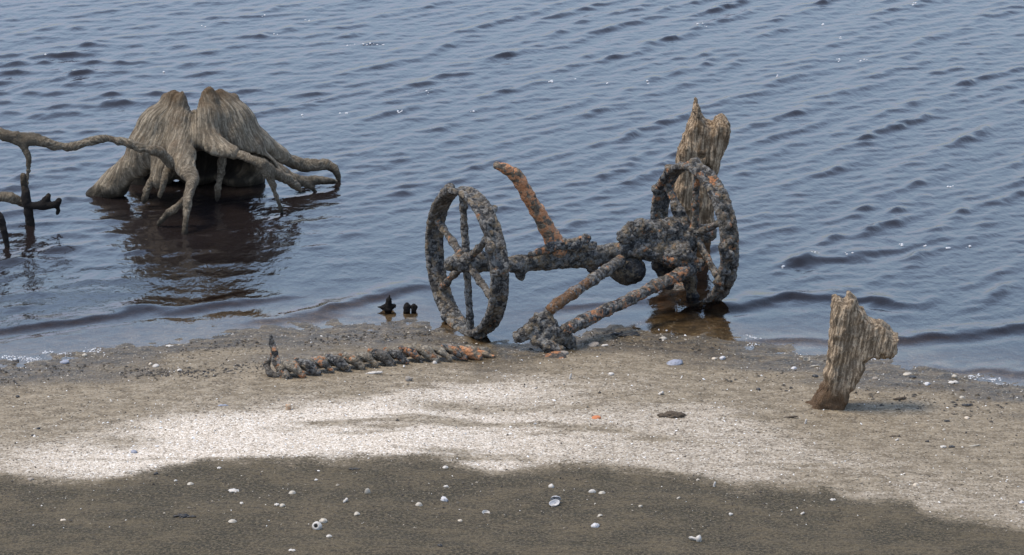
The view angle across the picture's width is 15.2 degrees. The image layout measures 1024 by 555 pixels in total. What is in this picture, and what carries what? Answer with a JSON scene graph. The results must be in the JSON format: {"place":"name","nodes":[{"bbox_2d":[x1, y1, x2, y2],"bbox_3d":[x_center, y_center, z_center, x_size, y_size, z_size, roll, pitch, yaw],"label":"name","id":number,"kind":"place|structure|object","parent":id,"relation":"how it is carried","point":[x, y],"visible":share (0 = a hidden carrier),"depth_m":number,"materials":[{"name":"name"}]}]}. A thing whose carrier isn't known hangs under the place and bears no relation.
{"place":"outdoors","nodes":[
{"label":"outdoors","id":0,"kind":"place"},
{"bbox_2d":[173,514,195,517],"bbox_3d":[-1.628,1.190,19.111,0.110,0.019,0.053,10,19,31],"label":"weed clump","id":1,"kind":"object","parent":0,"point":[184,515],"visible":1,"depth_m":19.11,"materials":[{"name":"grey plant"}]},
{"bbox_2d":[0,0,1023,345],"bbox_3d":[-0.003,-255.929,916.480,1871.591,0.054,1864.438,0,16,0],"label":"lake water","id":2,"kind":"structure","parent":0,"point":[836,152],"depth_m":27.43,"materials":[{"name":"blue liquid"}]},
{"bbox_2d":[0,212,9,246],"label":"twig","id":3,"kind":"object","parent":2,"relation":"in","point":[4,232],"visible":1,"depth_m":24.68,"materials":[{"name":"black wood"}]},
{"bbox_2d":[0,192,21,206],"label":"drift branch","id":4,"kind":"object","parent":2,"relation":"in","point":[11,198],"visible":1,"depth_m":25.20,"materials":[{"name":"wood"}]},
{"bbox_2d":[20,173,61,225],"bbox_3d":[-3.082,-0.458,25.151,0.288,0.448,0.073,4,17,14],"label":"drift branch","id":5,"kind":"object","parent":2,"relation":"in","point":[45,202],"visible":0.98,"depth_m":25.13,"materials":[{"name":"black wood"}]},
{"bbox_2d":[0,86,340,233],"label":"tree stump","id":6,"kind":"object","parent":2,"relation":"in","point":[220,137],"visible":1,"depth_m":25.66,"materials":[{"name":"brown wood"}]},
{"bbox_2d":[2,2,1004,384],"bbox_3d":[-0.145,-0.839,26.906,7.026,0.030,10.490,0,16,0],"label":"foam","id":7,"kind":"object","parent":2,"relation":"on","point":[398,112],"visible":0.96,"depth_m":22.50,"materials":[{"name":"grey"}]},
{"bbox_2d":[0,288,1023,554],"bbox_3d":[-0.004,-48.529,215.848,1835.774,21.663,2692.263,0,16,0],"label":"beach","id":8,"kind":"structure","parent":0,"point":[386,524],"depth_m":20.56,"materials":[{"name":"beige sand"}]},
{"bbox_2d":[60,359,68,363],"bbox_3d":[-2.592,0.492,22.237,0.056,0.028,0.042,0,16,0],"label":"stone","id":9,"kind":"object","parent":8,"relation":"on","point":[65,361],"visible":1,"depth_m":22.22,"materials":[{"name":"white stone"}]},
{"bbox_2d":[228,488,238,491],"bbox_3d":[-1.419,1.087,19.576,0.060,0.019,0.051,7,17,23],"label":"shell","id":10,"kind":"object","parent":8,"relation":"on","point":[233,490],"visible":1,"depth_m":19.57},
{"bbox_2d":[285,404,291,409],"bbox_3d":[-1.232,0.720,21.137,0.038,0.048,0.037,0,16,0],"label":"wood stub","id":11,"kind":"object","parent":8,"relation":"on","point":[288,406],"visible":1,"depth_m":21.12,"materials":[{"name":"beige wood"}]},
{"bbox_2d":[312,521,321,529],"bbox_3d":[-0.961,1.227,18.916,0.051,0.051,0.051,0,16,0],"label":"shell","id":12,"kind":"object","parent":8,"relation":"on","point":[316,525],"visible":1,"depth_m":18.90},
{"bbox_2d":[319,518,327,522],"bbox_3d":[-0.934,1.208,19.039,0.044,0.034,0.040,0,16,0],"label":"shell","id":13,"kind":"object","parent":8,"relation":"on","point":[322,520],"visible":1,"depth_m":19.03},
{"bbox_2d":[366,371,382,373],"bbox_3d":[-0.786,0.544,21.860,0.104,0.027,0.021,1,16,3],"label":"bone stick","id":14,"kind":"object","parent":8,"relation":"on","point":[376,372],"visible":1,"depth_m":21.85,"materials":[{"name":"white"}]},
{"bbox_2d":[263,334,495,378],"bbox_3d":[-0.744,0.409,22.039,1.397,0.282,0.205,-7,17,-22],"label":"cutter bar","id":15,"kind":"object","parent":8,"relation":"on","point":[342,361],"visible":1,"depth_m":21.98,"materials":[{"name":"grey metal"}]},
{"bbox_2d":[378,295,395,314],"bbox_3d":[-0.759,0.180,23.304,0.114,0.159,0.054,0,16,0],"label":"wooden peg","id":16,"kind":"object","parent":8,"relation":"on","point":[388,307],"visible":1,"depth_m":23.29,"materials":[{"name":"black wood"}]},
{"bbox_2d":[403,302,410,313],"bbox_3d":[-0.636,0.206,23.290,0.050,0.113,0.044,0,16,0],"label":"wooden peg","id":17,"kind":"object","parent":8,"relation":"on","point":[406,307],"visible":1,"depth_m":23.27,"materials":[{"name":"black wood"}]},
{"bbox_2d":[405,376,412,381],"bbox_3d":[-0.586,0.576,21.698,0.044,0.042,0.040,-11,19,-34],"label":"snail shell","id":18,"kind":"object","parent":8,"relation":"on","point":[408,378],"visible":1,"depth_m":21.68,"materials":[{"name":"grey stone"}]},
{"bbox_2d":[411,303,417,313],"bbox_3d":[-0.594,0.208,23.291,0.044,0.105,0.034,0,16,0],"label":"wooden peg","id":19,"kind":"object","parent":8,"relation":"on","point":[414,307],"visible":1,"depth_m":23.27,"materials":[{"name":"black wood"}]},
{"bbox_2d":[0,328,1007,424],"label":"weed wrack","id":20,"kind":"object","parent":8,"relation":"on","point":[239,365],"visible":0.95,"depth_m":22.03,"materials":[{"name":"brown plant"}]},
{"bbox_2d":[0,321,1023,533],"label":"shell grit","id":21,"kind":"object","parent":8,"relation":"on","point":[599,392],"visible":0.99,"depth_m":20.78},
{"bbox_2d":[544,351,565,358],"bbox_3d":[0.241,0.458,22.281,0.149,0.040,0.110,0,16,0],"label":"iron plate","id":22,"kind":"object","parent":8,"relation":"on","point":[556,354],"visible":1,"depth_m":22.28,"materials":[{"name":"orange metal"}]},
{"bbox_2d":[549,496,560,506],"bbox_3d":[0.217,1.129,19.376,0.056,0.046,0.082,3,16,9],"label":"open clam","id":23,"kind":"object","parent":8,"relation":"on","point":[555,500],"visible":1,"depth_m":19.37,"materials":[{"name":"white"}]},
{"bbox_2d":[425,157,739,351],"bbox_3d":[0.498,-0.174,23.029,1.874,1.147,1.231,-9,18,-28],"label":"mower axle","id":24,"kind":"object","parent":8,"relation":"on","point":[663,243],"visible":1,"depth_m":23.07,"materials":[{"name":"metal"}]},
{"bbox_2d":[587,342,598,346],"bbox_3d":[0.475,0.394,22.532,0.073,0.024,0.053,0,16,0],"label":"shell","id":25,"kind":"object","parent":8,"relation":"on","point":[593,344],"visible":1,"depth_m":22.52,"materials":[{"name":"grey stone"}]},
{"bbox_2d":[591,523,599,527],"bbox_3d":[0.411,1.229,18.968,0.044,0.032,0.036,0,16,0],"label":"shell","id":26,"kind":"object","parent":8,"relation":"on","point":[594,525],"visible":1,"depth_m":18.96},
{"bbox_2d":[592,415,600,418],"bbox_3d":[0.460,0.766,20.960,0.056,0.018,0.040,0,16,0],"label":"rust flake","id":27,"kind":"object","parent":8,"relation":"on","point":[596,417],"visible":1,"depth_m":20.95,"materials":[{"name":"orange metal"}]},
{"bbox_2d":[610,332,639,336],"bbox_3d":[0.671,0.338,22.753,0.180,0.022,0.075,0,16,0],"label":"driftwood stick","id":28,"kind":"object","parent":8,"relation":"on","point":[626,334],"visible":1,"depth_m":22.75,"materials":[{"name":"black wood"}]},
{"bbox_2d":[657,410,686,417],"bbox_3d":[0.881,0.759,21.000,0.180,0.060,0.072,0,16,0],"label":"wood chunk","id":29,"kind":"object","parent":8,"relation":"on","point":[671,414],"visible":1,"depth_m":20.98,"materials":[{"name":"wood"}]},
{"bbox_2d":[666,359,682,364],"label":"shell","id":30,"kind":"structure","parent":8,"relation":"on","point":[675,362],"depth_m":22.12},
{"bbox_2d":[689,535,701,541],"bbox_3d":[0.896,1.276,18.756,0.066,0.046,0.028,8,18,26],"label":"shell","id":31,"kind":"object","parent":8,"relation":"on","point":[698,538],"visible":1,"depth_m":18.74},
{"bbox_2d":[671,97,730,265],"bbox_3d":[1.188,-0.556,24.243,0.377,1.169,0.282,0,16,0],"label":"wooden post","id":32,"kind":"object","parent":8,"relation":"on","point":[704,140],"visible":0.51,"depth_m":24.08,"materials":[{"name":"wood"}]},
{"bbox_2d":[805,290,898,410],"bbox_3d":[1.875,0.444,21.221,0.527,0.737,0.217,0,16,0],"label":"broken stump","id":33,"kind":"object","parent":8,"relation":"on","point":[859,338],"visible":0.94,"depth_m":21.13,"materials":[{"name":"brown wood"}]}
]}

